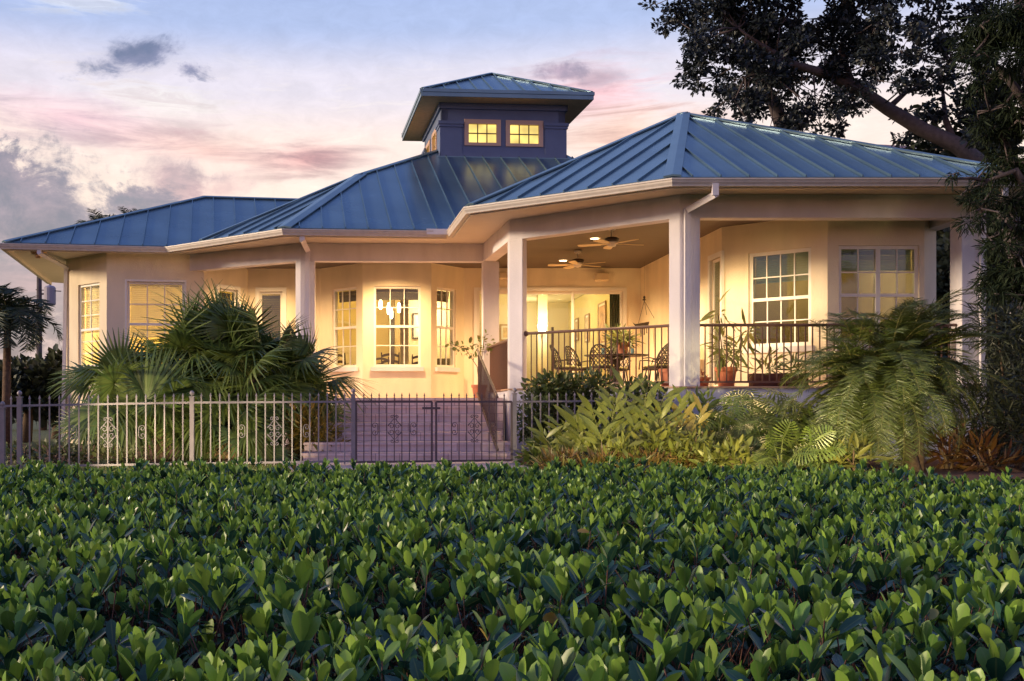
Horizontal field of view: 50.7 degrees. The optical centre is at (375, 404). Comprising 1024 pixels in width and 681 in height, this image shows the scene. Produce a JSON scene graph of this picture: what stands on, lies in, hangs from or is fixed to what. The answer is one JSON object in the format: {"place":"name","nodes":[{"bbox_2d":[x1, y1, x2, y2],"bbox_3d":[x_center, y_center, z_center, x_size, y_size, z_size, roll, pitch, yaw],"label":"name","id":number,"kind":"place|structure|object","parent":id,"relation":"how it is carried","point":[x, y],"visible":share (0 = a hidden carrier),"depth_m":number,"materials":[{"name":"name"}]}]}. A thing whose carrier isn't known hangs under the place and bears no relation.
{"place":"outdoors","nodes":[
{"label":"outdoors","id":0,"kind":"place"},
{"bbox_2d":[6,463,544,479],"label":"grass","id":1,"kind":"structure","parent":0,"point":[264,467],"depth_m":15.63,"materials":[{"name":"green plant"}]},
{"bbox_2d":[288,461,527,471],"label":"garden path","id":2,"kind":"structure","parent":0,"point":[348,465],"depth_m":16.47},
{"bbox_2d":[437,358,449,364],"bbox_3d":[1.969,-0.795,29.300,0.560,0.950,0.400,0,0,0],"label":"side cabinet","id":3,"kind":"object","parent":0,"point":[443,361],"visible":0.14,"depth_m":29.10,"materials":[{"name":"brown wood"}]},
{"bbox_2d":[0,0,1023,358],"label":"sky","id":4,"kind":"structure","parent":0,"point":[106,105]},
{"bbox_2d":[12,413,1023,480],"bbox_3d":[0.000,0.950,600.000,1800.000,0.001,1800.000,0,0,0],"label":"ground","id":5,"kind":"structure","parent":0,"point":[44,435],"depth_m":32.09,"materials":[{"name":"brown soil"}]},
{"bbox_2d":[0,351,47,429],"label":"background tree","id":6,"kind":"object","parent":5,"relation":"on","point":[24,358],"visible":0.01,"depth_m":39.96,"materials":[{"name":"green plant"}]},
{"bbox_2d":[0,358,65,442],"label":"background tree","id":7,"kind":"object","parent":5,"relation":"on","point":[29,377],"visible":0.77,"depth_m":26.79,"materials":[{"name":"green plant"}]},
{"bbox_2d":[36,277,60,358],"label":"utility pole","id":8,"kind":"object","parent":5,"relation":"on","point":[49,293],"visible":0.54,"depth_m":61.86,"materials":[{"name":"grey metal"}]},
{"bbox_2d":[35,343,65,438],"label":"background tree","id":9,"kind":"object","parent":5,"relation":"on","point":[54,359],"visible":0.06,"depth_m":29.87,"materials":[{"name":"green plant"}]},
{"bbox_2d":[75,208,113,223],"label":"feather palm","id":10,"kind":"object","parent":5,"relation":"on","point":[93,217],"visible":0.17,"depth_m":45.27,"materials":[{"name":"green"}]},
{"bbox_2d":[118,206,140,212],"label":"feather palm","id":11,"kind":"object","parent":5,"relation":"on","point":[124,209],"visible":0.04,"depth_m":49.48,"materials":[{"name":"green"}]},
{"bbox_2d":[7,444,303,465],"bbox_3d":[-6.675,0.968,20.950,10.650,0.065,10.100,0,0,0],"label":"mulch bed","id":12,"kind":"object","parent":5,"relation":"on","point":[150,456],"visible":0.09,"depth_m":18.97,"materials":[{"name":"brown soil"}]},
{"bbox_2d":[0,370,16,404],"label":"background tree","id":13,"kind":"object","parent":12,"relation":"on","point":[14,398],"visible":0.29,"depth_m":25.23,"materials":[{"name":"green plant"}]},
{"bbox_2d":[0,283,63,448],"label":"feather palm","id":14,"kind":"object","parent":12,"relation":"on","point":[13,313],"visible":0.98,"depth_m":21.15,"materials":[{"name":"green plant"}]},
{"bbox_2d":[6,438,144,463],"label":"ground cover plant","id":15,"kind":"object","parent":12,"relation":"on","point":[64,444],"visible":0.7,"depth_m":16.93,"materials":[{"name":"green plant"}]},
{"bbox_2d":[45,328,205,459],"bbox_3d":[-4.393,-0.134,19.162,2.922,2.484,3.504,0,0,-41],"label":"fan palm","id":16,"kind":"object","parent":12,"relation":"on","point":[84,372],"visible":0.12,"depth_m":18.74,"materials":[{"name":"green plant"}]},
{"bbox_2d":[61,341,240,462],"bbox_3d":[-3.675,0.169,17.965,2.967,2.496,2.941,0,0,0],"label":"fan palm","id":17,"kind":"object","parent":12,"relation":"on","point":[131,380],"visible":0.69,"depth_m":17.27,"materials":[{"name":"green plant"}]},
{"bbox_2d":[113,277,281,424],"bbox_3d":[-3.220,-0.642,19.337,3.129,3.284,3.377,0,0,30],"label":"fan palm","id":18,"kind":"object","parent":12,"relation":"on","point":[174,336],"visible":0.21,"depth_m":18.70,"materials":[{"name":"green plant"}]},
{"bbox_2d":[144,375,302,461],"bbox_3d":[-2.461,0.491,17.848,2.668,1.988,2.231,0,0,0],"label":"fan palm","id":19,"kind":"object","parent":12,"relation":"on","point":[251,438],"visible":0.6,"depth_m":17.40,"materials":[{"name":"green plant"}]},
{"bbox_2d":[144,286,347,442],"bbox_3d":[-2.258,-0.537,18.820,3.590,3.077,3.469,0,0,0],"label":"fan palm","id":20,"kind":"object","parent":12,"relation":"on","point":[243,321],"visible":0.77,"depth_m":18.49,"materials":[{"name":"green plant"}]},
{"bbox_2d":[200,320,383,453],"bbox_3d":[-1.774,-0.177,19.628,3.199,2.844,3.321,0,0,-43],"label":"fan palm","id":21,"kind":"object","parent":12,"relation":"on","point":[320,379],"visible":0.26,"depth_m":19.32,"materials":[{"name":"green plant"}]},
{"bbox_2d":[262,390,348,453],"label":"fan palm","id":22,"kind":"object","parent":12,"relation":"on","point":[298,443],"visible":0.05,"depth_m":20.46,"materials":[{"name":"green plant"}]},
{"bbox_2d":[280,396,350,459],"bbox_3d":[-1.037,0.521,18.581,1.297,1.408,1.272,0,0,0],"label":"croton","id":23,"kind":"object","parent":12,"relation":"on","point":[322,429],"visible":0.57,"depth_m":18.48,"materials":[{"name":"green plant"}]},
{"bbox_2d":[0,388,355,470],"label":"iron fence","id":24,"kind":"object","parent":5,"relation":"on","point":[19,405],"visible":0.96,"depth_m":15.47,"materials":[{"name":"grey metal"}]},
{"bbox_2d":[355,392,439,462],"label":"garden gate","id":25,"kind":"structure","parent":24,"relation":"attached to","point":[394,425],"depth_m":16.44,"materials":[{"name":"grey metal"}]},
{"bbox_2d":[0,72,1022,460],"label":"house","id":26,"kind":"structure","parent":5,"relation":"on","point":[782,232],"depth_m":22.78,"materials":[{"name":"beige paint"}]},
{"bbox_2d":[31,251,46,257],"bbox_3d":[-7.830,-3.557,24.934,0.329,0.235,0.308,0,0,16],"label":"floodlight","id":27,"kind":"object","parent":26,"relation":"attached to","point":[36,254],"visible":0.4,"depth_m":24.90,"materials":[{"name":"gold metal"}]},
{"bbox_2d":[80,283,98,365],"bbox_3d":[-6.892,-1.935,26.056,0.976,2.030,0.160,0,0,44],"label":"window","id":28,"kind":"structure","parent":26,"relation":"in","point":[94,326],"depth_m":26.24,"materials":[{"name":"white"}]},
{"bbox_2d":[125,279,185,347],"bbox_3d":[-5.280,-1.935,25.667,1.444,2.130,0.235,0,0,-9],"label":"window","id":29,"kind":"structure","parent":26,"relation":"in","point":[136,308],"depth_m":25.71,"materials":[{"name":"white"}]},
{"bbox_2d":[216,284,239,307],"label":"window","id":30,"kind":"structure","parent":26,"relation":"in","point":[235,288],"depth_m":26.58,"materials":[{"name":"white"}]},
{"bbox_2d":[255,287,285,339],"bbox_3d":[-2.646,-1.530,27.093,0.783,2.880,0.235,0,0,0],"label":"window","id":31,"kind":"structure","parent":26,"relation":"in","point":[271,301],"depth_m":27.05,"materials":[{"name":"white"}]},
{"bbox_2d":[338,353,345,363],"bbox_3d":[-0.766,-0.831,27.875,0.498,1.022,0.481,0,0,-40],"label":"dining chair","id":32,"kind":"object","parent":26,"relation":"on","point":[340,361],"visible":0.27,"depth_m":27.64,"materials":[{"name":"brown wood"}]},
{"bbox_2d":[328,287,357,371],"bbox_3d":[-0.721,-1.855,26.431,0.304,2.070,1.020,0,0,-45],"label":"window","id":33,"kind":"structure","parent":26,"relation":"in","point":[344,297],"depth_m":26.57,"materials":[{"name":"white wood"}]},
{"bbox_2d":[379,300,400,318],"bbox_3d":[0.389,-2.861,28.616,0.602,1.082,0.311,0,0,0],"label":"pendant lamp","id":34,"kind":"object","parent":26,"relation":"hanging from","point":[388,309],"visible":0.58,"depth_m":28.59,"materials":[{"name":"beige glass"}]},
{"bbox_2d":[381,352,399,363],"bbox_3d":[0.393,-0.831,27.411,0.481,1.022,0.498,0,0,4],"label":"dining chair","id":35,"kind":"object","parent":26,"relation":"on","point":[392,354],"visible":0.41,"depth_m":27.18,"materials":[{"name":"brown wood"}]},
{"bbox_2d":[371,286,423,370],"bbox_3d":[0.528,-1.855,25.982,1.280,2.070,0.304,0,0,0],"label":"window","id":36,"kind":"structure","parent":26,"relation":"in","point":[390,293],"depth_m":25.95,"materials":[{"name":"white wood"}]},
{"bbox_2d":[412,313,417,338],"bbox_3d":[1.234,-2.261,30.570,0.360,0.740,0.030,0,0,0],"label":"framed picture","id":37,"kind":"object","parent":26,"relation":"attached to","point":[414,322],"visible":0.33,"depth_m":30.57,"materials":[{"name":"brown wood"}]},
{"bbox_2d":[435,287,459,371],"bbox_3d":[1.697,-1.855,26.418,0.304,2.070,0.917,0,0,41],"label":"window","id":38,"kind":"structure","parent":26,"relation":"in","point":[442,296],"depth_m":26.52,"materials":[{"name":"white wood"}]},
{"bbox_2d":[445,329,495,397],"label":"potted plant","id":39,"kind":"object","parent":26,"relation":"on","point":[473,387],"visible":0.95,"depth_m":23.39,"materials":[{"name":"green plant"}]},
{"bbox_2d":[499,272,507,278],"bbox_3d":[3.200,-3.231,26.723,0.254,0.171,0.354,0,0,0],"label":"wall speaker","id":40,"kind":"object","parent":26,"relation":"attached to","point":[503,275],"depth_m":26.55,"materials":[{"name":"beige plastic"}]},
{"bbox_2d":[500,324,507,340],"bbox_3d":[3.979,-2.196,32.370,0.400,0.500,0.030,0,0,0],"label":"framed picture","id":41,"kind":"object","parent":26,"relation":"attached to","point":[503,331],"visible":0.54,"depth_m":32.37,"materials":[{"name":"beige paper"}]},
{"bbox_2d":[538,324,546,335],"bbox_3d":[5.039,-2.265,32.240,0.280,0.320,0.273,0,0,0],"label":"wall sconce","id":42,"kind":"object","parent":26,"relation":"attached to","point":[541,327],"depth_m":32.14,"materials":[{"name":"white glass"}]},
{"bbox_2d":[474,287,626,386],"bbox_3d":[4.406,-1.650,26.948,3.849,2.620,0.155,0,0,0],"label":"sliding door","id":43,"kind":"structure","parent":26,"relation":"in","point":[477,290],"depth_m":26.87,"materials":[{"name":"white"}]},
{"bbox_2d":[549,344,579,379],"bbox_3d":[3.974,-0.795,22.495,0.604,0.958,0.626,0,0,-5],"label":"patio chair","id":44,"kind":"object","parent":26,"relation":"on","point":[561,367],"visible":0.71,"depth_m":22.33,"materials":[{"name":"brown wicker"}]},
{"bbox_2d":[548,250,603,268],"bbox_3d":[4.481,-3.259,23.838,1.250,0.377,1.282,0,0,0],"label":"ceiling fan","id":45,"kind":"object","parent":26,"relation":"hanging from","point":[577,263],"visible":1,"depth_m":23.78,"materials":[{"name":"beige wood"}]},
{"bbox_2d":[574,318,578,341],"bbox_3d":[6.385,-2.387,33.900,0.030,0.720,0.600,0,0,0],"label":"framed picture","id":46,"kind":"object","parent":26,"relation":"attached to","point":[576,323],"visible":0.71,"depth_m":33.87,"materials":[{"name":"gold paper"}]},
{"bbox_2d":[565,345,595,382],"bbox_3d":[4.390,-0.808,23.060,0.604,0.983,0.626,0,0,45],"label":"patio chair","id":47,"kind":"object","parent":26,"relation":"on","point":[573,351],"visible":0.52,"depth_m":23.14,"materials":[{"name":"grey metal"}]},
{"bbox_2d":[584,313,589,342],"bbox_3d":[6.385,-2.318,32.200,0.030,0.850,0.620,0,0,0],"label":"framed picture","id":48,"kind":"object","parent":26,"relation":"attached to","point":[586,321],"visible":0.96,"depth_m":32.27,"materials":[{"name":"beige paper"}]},
{"bbox_2d":[593,273,608,280],"bbox_3d":[5.641,-3.202,26.743,0.372,0.192,0.354,0,0,0],"label":"wall speaker","id":49,"kind":"object","parent":26,"relation":"attached to","point":[600,276],"depth_m":26.57,"materials":[{"name":"beige plastic"}]},
{"bbox_2d":[598,301,605,347],"bbox_3d":[6.385,-2.272,30.100,0.030,1.250,1.000,0,0,0],"label":"framed picture","id":50,"kind":"object","parent":26,"relation":"attached to","point":[601,314],"visible":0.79,"depth_m":30.13,"materials":[{"name":"beige paper"}]},
{"bbox_2d":[589,344,620,385],"bbox_3d":[4.601,-0.770,21.572,0.626,0.908,0.604,0,0,31],"label":"patio chair","id":51,"kind":"object","parent":26,"relation":"on","point":[602,365],"visible":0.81,"depth_m":21.39,"materials":[{"name":"grey metal"}]},
{"bbox_2d":[578,229,638,248],"bbox_3d":[4.605,-3.259,20.772,1.283,0.377,1.246,0,0,0],"label":"ceiling fan","id":52,"kind":"object","parent":26,"relation":"hanging from","point":[610,242],"visible":0.91,"depth_m":20.67,"materials":[{"name":"beige wood"}]},
{"bbox_2d":[610,294,619,379],"bbox_3d":[6.167,-1.645,27.390,0.300,2.550,0.090,0,0,0],"label":"curtain","id":53,"kind":"object","parent":26,"relation":"hanging from","point":[614,309],"depth_m":27.38,"materials":[{"name":"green fabric"}]},
{"bbox_2d":[584,353,647,386],"bbox_3d":[5.050,-0.688,22.400,1.320,0.735,1.320,0,0,0],"label":"patio table","id":54,"kind":"object","parent":26,"relation":"on","point":[620,355],"visible":0.52,"depth_m":22.20,"materials":[{"name":"grey metal"}]},
{"bbox_2d":[601,323,644,352],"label":"potted plant","id":55,"kind":"object","parent":54,"relation":"on","point":[620,341],"visible":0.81,"depth_m":22.37,"materials":[{"name":"green plant"}]},
{"bbox_2d":[602,346,631,385],"bbox_3d":[5.320,-0.870,23.433,0.626,1.108,0.605,0,0,21],"label":"patio chair","id":56,"kind":"object","parent":26,"relation":"on","point":[625,370],"visible":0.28,"depth_m":23.45,"materials":[{"name":"grey metal"}]},
{"bbox_2d":[633,296,653,336],"bbox_3d":[6.454,-2.600,25.600,0.565,1.920,0.100,0,0,0],"label":"hanging planter","id":57,"kind":"object","parent":26,"relation":"hanging from","point":[644,323],"visible":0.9,"depth_m":25.59,"materials":[{"name":"grey metal"}]},
{"bbox_2d":[638,345,667,385],"bbox_3d":[5.965,-0.808,22.713,0.604,0.983,0.626,0,0,-14],"label":"patio chair","id":58,"kind":"object","parent":26,"relation":"on","point":[644,367],"visible":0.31,"depth_m":22.77,"materials":[{"name":"grey metal"}]},
{"bbox_2d":[643,343,667,380],"bbox_3d":[5.803,-0.795,21.734,0.626,0.958,0.604,0,0,-35],"label":"patio chair","id":59,"kind":"object","parent":26,"relation":"on","point":[658,366],"visible":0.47,"depth_m":21.53,"materials":[{"name":"brown wicker"}]},
{"bbox_2d":[658,369,668,385],"bbox_3d":[5.197,-0.480,18.950,0.240,0.320,0.240,0,0,45],"label":"plant pot","id":60,"kind":"object","parent":26,"relation":"on","point":[664,374],"visible":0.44,"depth_m":18.89,"materials":[{"name":"ceramic"}]},
{"bbox_2d":[700,370,710,385],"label":"potted plant","id":61,"kind":"object","parent":26,"relation":"on","point":[702,379],"visible":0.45,"depth_m":18.85,"materials":[{"name":"brown plant"}]},
{"bbox_2d":[708,250,723,385],"bbox_3d":[6.775,-1.620,21.064,0.170,2.740,0.848,0,0,0],"label":"glass door","id":62,"kind":"structure","parent":26,"relation":"in","point":[720,254],"depth_m":21.33,"materials":[{"name":"white glass"}]},
{"bbox_2d":[700,288,763,385],"bbox_3d":[6.439,-1.211,19.244,1.244,1.782,0.934,0,0,0],"label":"potted plant","id":63,"kind":"object","parent":26,"relation":"on","point":[723,363],"visible":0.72,"depth_m":19.18,"materials":[{"name":"green plant"}]},
{"bbox_2d":[742,347,793,385],"bbox_3d":[6.994,-0.673,18.965,0.822,0.705,0.628,0,0,-13],"label":"planter trough","id":64,"kind":"object","parent":26,"relation":"on","point":[765,376],"visible":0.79,"depth_m":18.88,"materials":[{"name":"brown"}]},
{"bbox_2d":[743,247,814,353],"bbox_3d":[7.585,-1.935,19.968,1.330,1.910,0.280,0,0,44],"label":"window","id":65,"kind":"structure","parent":26,"relation":"in","point":[793,255],"depth_m":19.99,"materials":[{"name":"white"}]},
{"bbox_2d":[775,347,811,385],"bbox_3d":[7.414,-0.689,18.917,0.648,0.738,0.602,0,0,-33],"label":"planter trough","id":66,"kind":"object","parent":26,"relation":"on","point":[780,375],"visible":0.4,"depth_m":18.78,"materials":[{"name":"green"}]},
{"bbox_2d":[835,246,917,350],"bbox_3d":[9.113,-1.935,19.370,1.599,1.910,0.280,0,0,0],"label":"window","id":67,"kind":"structure","parent":26,"relation":"in","point":[876,265],"depth_m":19.39,"materials":[{"name":"white glass"}]},
{"bbox_2d":[0,455,1023,680],"bbox_3d":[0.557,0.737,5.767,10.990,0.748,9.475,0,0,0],"label":"hedge","id":68,"kind":"object","parent":5,"relation":"on","point":[474,539],"visible":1,"depth_m":3.81,"materials":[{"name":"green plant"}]},
{"bbox_2d":[512,388,674,462],"bbox_3d":[3.532,0.364,17.180,2.810,1.272,0.095,0,0,-12],"label":"iron fence","id":69,"kind":"object","parent":5,"relation":"on","point":[514,398],"visible":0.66,"depth_m":16.95,"materials":[{"name":"black metal"}]},
{"bbox_2d":[435,393,512,461],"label":"garden gate","id":70,"kind":"structure","parent":69,"relation":"attached to","point":[511,429],"depth_m":16.74,"materials":[{"name":"grey metal"}]},
{"bbox_2d":[517,453,1023,483],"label":"mulch bed","id":71,"kind":"object","parent":5,"relation":"on","point":[970,474],"visible":0.14,"depth_m":14.90,"materials":[{"name":"brown soil"}]},
{"bbox_2d":[510,427,555,466],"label":"bedding plant","id":72,"kind":"object","parent":71,"relation":"on","point":[533,451],"visible":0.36,"depth_m":16.14,"materials":[{"name":"green plant"}]},
{"bbox_2d":[527,445,584,468],"bbox_3d":[2.561,0.808,14.922,0.846,0.531,0.785,0,0,41],"label":"croton","id":73,"kind":"object","parent":71,"relation":"on","point":[561,455],"visible":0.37,"depth_m":14.86,"materials":[{"name":"green plant"}]},
{"bbox_2d":[525,404,601,454],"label":"ginger plant","id":74,"kind":"object","parent":71,"relation":"on","point":[560,440],"visible":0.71,"depth_m":15.66,"materials":[{"name":"green plant"}]},
{"bbox_2d":[517,366,618,454],"bbox_3d":[3.318,0.172,18.397,1.999,1.726,1.324,0,0,0],"label":"shrub","id":75,"kind":"object","parent":71,"relation":"on","point":[553,387],"visible":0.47,"depth_m":18.16,"materials":[{"name":"green plant"}]},
{"bbox_2d":[555,419,602,457],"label":"bedding plant","id":76,"kind":"object","parent":71,"relation":"on","point":[599,428],"visible":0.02,"depth_m":16.31,"materials":[{"name":"green plant"}]},
{"bbox_2d":[566,442,623,467],"bbox_3d":[3.081,0.816,14.815,0.960,0.634,0.872,0,0,27],"label":"croton","id":77,"kind":"object","parent":71,"relation":"on","point":[594,459],"visible":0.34,"depth_m":14.72,"materials":[{"name":"green plant"}]},
{"bbox_2d":[554,389,644,455],"bbox_3d":[3.259,0.357,15.486,1.380,1.189,0.630,0,0,0],"label":"ginger plant","id":78,"kind":"object","parent":71,"relation":"on","point":[585,421],"visible":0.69,"depth_m":15.45,"materials":[{"name":"green plant"}]},
{"bbox_2d":[591,431,653,471],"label":"bedding plant","id":79,"kind":"object","parent":71,"relation":"on","point":[619,444],"visible":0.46,"depth_m":14.82,"materials":[{"name":"green plant"}]},
{"bbox_2d":[596,372,675,452],"bbox_3d":[4.452,0.227,18.012,1.622,1.544,1.204,0,0,0],"label":"shrub","id":80,"kind":"object","parent":71,"relation":"on","point":[638,388],"visible":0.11,"depth_m":17.90,"materials":[{"name":"green plant"}]},
{"bbox_2d":[595,366,690,452],"bbox_3d":[3.939,0.180,15.718,1.317,1.541,0.712,0,0,21],"label":"ginger plant","id":81,"kind":"object","parent":71,"relation":"on","point":[636,412],"visible":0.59,"depth_m":15.65,"materials":[{"name":"green plant"}]},
{"bbox_2d":[613,446,676,472],"bbox_3d":[3.666,0.862,14.815,1.074,0.629,0.832,0,0,0],"label":"croton","id":82,"kind":"object","parent":71,"relation":"on","point":[654,457],"visible":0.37,"depth_m":14.71,"materials":[{"name":"green plant"}]},
{"bbox_2d":[627,419,690,467],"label":"bedding plant","id":83,"kind":"object","parent":71,"relation":"on","point":[656,438],"visible":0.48,"depth_m":15.06,"materials":[{"name":"green plant"}]},
{"bbox_2d":[648,392,713,448],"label":"ginger plant","id":84,"kind":"object","parent":71,"relation":"on","point":[689,421],"visible":0.27,"depth_m":15.85,"materials":[{"name":"green plant"}]},
{"bbox_2d":[660,445,715,469],"bbox_3d":[4.339,0.807,14.987,1.112,0.604,0.792,0,0,0],"label":"croton","id":85,"kind":"object","parent":71,"relation":"on","point":[686,460],"visible":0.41,"depth_m":14.86,"materials":[{"name":"green plant"}]},
{"bbox_2d":[661,426,728,468],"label":"bedding plant","id":86,"kind":"object","parent":71,"relation":"on","point":[697,440],"visible":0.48,"depth_m":14.94,"materials":[{"name":"green plant"}]},
{"bbox_2d":[666,384,733,439],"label":"bedding plant","id":87,"kind":"object","parent":71,"relation":"on","point":[703,400],"visible":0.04,"depth_m":16.99,"materials":[{"name":"green plant"}]},
{"bbox_2d":[680,412,779,464],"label":"philodendron","id":88,"kind":"object","parent":71,"relation":"on","point":[735,432],"visible":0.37,"depth_m":15.84,"materials":[{"name":"green plant"}]},
{"bbox_2d":[688,433,776,469],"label":"bedding plant","id":89,"kind":"object","parent":71,"relation":"on","point":[733,456],"visible":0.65,"depth_m":14.50,"materials":[{"name":"green plant"}]},
{"bbox_2d":[696,388,826,464],"bbox_3d":[5.872,0.342,16.682,2.544,1.234,2.134,0,0,0],"label":"philodendron","id":90,"kind":"object","parent":71,"relation":"on","point":[751,405],"visible":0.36,"depth_m":16.46,"materials":[{"name":"green plant"}]},
{"bbox_2d":[724,397,864,459],"bbox_3d":[6.223,0.418,15.897,2.137,1.082,1.804,0,0,0],"label":"philodendron","id":91,"kind":"object","parent":71,"relation":"on","point":[760,433],"visible":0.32,"depth_m":15.79,"materials":[{"name":"green plant"}]},
{"bbox_2d":[743,419,846,473],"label":"philodendron","id":92,"kind":"object","parent":71,"relation":"on","point":[805,460],"visible":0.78,"depth_m":14.14,"materials":[{"name":"green plant"}]},
{"bbox_2d":[767,404,869,469],"bbox_3d":[6.325,0.498,15.191,1.232,1.107,1.198,0,0,41],"label":"bedding plant","id":93,"kind":"object","parent":71,"relation":"on","point":[805,419],"visible":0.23,"depth_m":15.11,"materials":[{"name":"green plant"}]},
{"bbox_2d":[792,429,901,471],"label":"bedding plant","id":94,"kind":"object","parent":71,"relation":"on","point":[862,450],"visible":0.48,"depth_m":14.52,"materials":[{"name":"green plant"}]},
{"bbox_2d":[764,287,1014,471],"bbox_3d":[7.267,-0.311,15.068,3.100,2.679,2.960,0,0,32],"label":"feather palm","id":95,"kind":"object","parent":71,"relation":"on","point":[889,382],"visible":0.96,"depth_m":14.62,"materials":[{"name":"green plant"}]},
{"bbox_2d":[924,422,995,469],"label":"ti plant","id":96,"kind":"object","parent":71,"relation":"on","point":[949,451],"visible":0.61,"depth_m":15.55,"materials":[{"name":"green plant"}]},
{"bbox_2d":[929,413,1013,464],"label":"ti plant","id":97,"kind":"object","parent":71,"relation":"on","point":[947,444],"visible":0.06,"depth_m":16.56,"materials":[{"name":"red plant"}]},
{"bbox_2d":[937,0,1023,307],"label":"weeping tree","id":98,"kind":"object","parent":71,"relation":"on","point":[983,39],"visible":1,"depth_m":14.99,"materials":[{"name":"green plant"}]},
{"bbox_2d":[940,349,1023,469],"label":"shrub","id":99,"kind":"object","parent":71,"relation":"on","point":[1015,415],"visible":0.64,"depth_m":15.50,"materials":[{"name":"green plant"}]},
{"bbox_2d":[941,425,1023,472],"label":"ti plant","id":100,"kind":"object","parent":71,"relation":"on","point":[992,449],"visible":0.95,"depth_m":14.93,"materials":[{"name":"red plant"}]},
{"bbox_2d":[961,287,1023,459],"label":"shrub","id":101,"kind":"object","parent":71,"relation":"on","point":[1001,351],"visible":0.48,"depth_m":17.15,"materials":[{"name":"green plant"}]},
{"bbox_2d":[677,0,867,128],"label":"oak tree","id":102,"kind":"object","parent":5,"relation":"on","point":[777,112],"visible":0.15,"depth_m":38.52,"materials":[{"name":"green plant"}]},
{"bbox_2d":[638,0,1023,313],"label":"oak tree","id":103,"kind":"object","parent":5,"relation":"on","point":[763,41],"visible":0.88,"depth_m":35.38,"materials":[{"name":"green plant"}]},
{"bbox_2d":[906,97,947,246],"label":"background tree","id":104,"kind":"object","parent":5,"relation":"on","point":[923,146],"visible":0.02,"depth_m":39.80,"materials":[{"name":"green plant"}]},
{"bbox_2d":[936,227,1004,383],"bbox_3d":[16.404,-2.275,30.013,2.525,6.562,2.200,0,0,0],"label":"background tree","id":105,"kind":"object","parent":5,"relation":"on","point":[943,269],"visible":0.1,"depth_m":29.56,"materials":[{"name":"green plant"}]},
{"bbox_2d":[938,71,1023,428],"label":"background tree","id":106,"kind":"object","parent":5,"relation":"on","point":[991,100],"visible":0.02,"depth_m":37.50,"materials":[{"name":"green plant"}]},
{"bbox_2d":[940,300,1023,424],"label":"background tree","id":107,"kind":"object","parent":5,"relation":"on","point":[989,318],"visible":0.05,"depth_m":24.11,"materials":[{"name":"green plant"}]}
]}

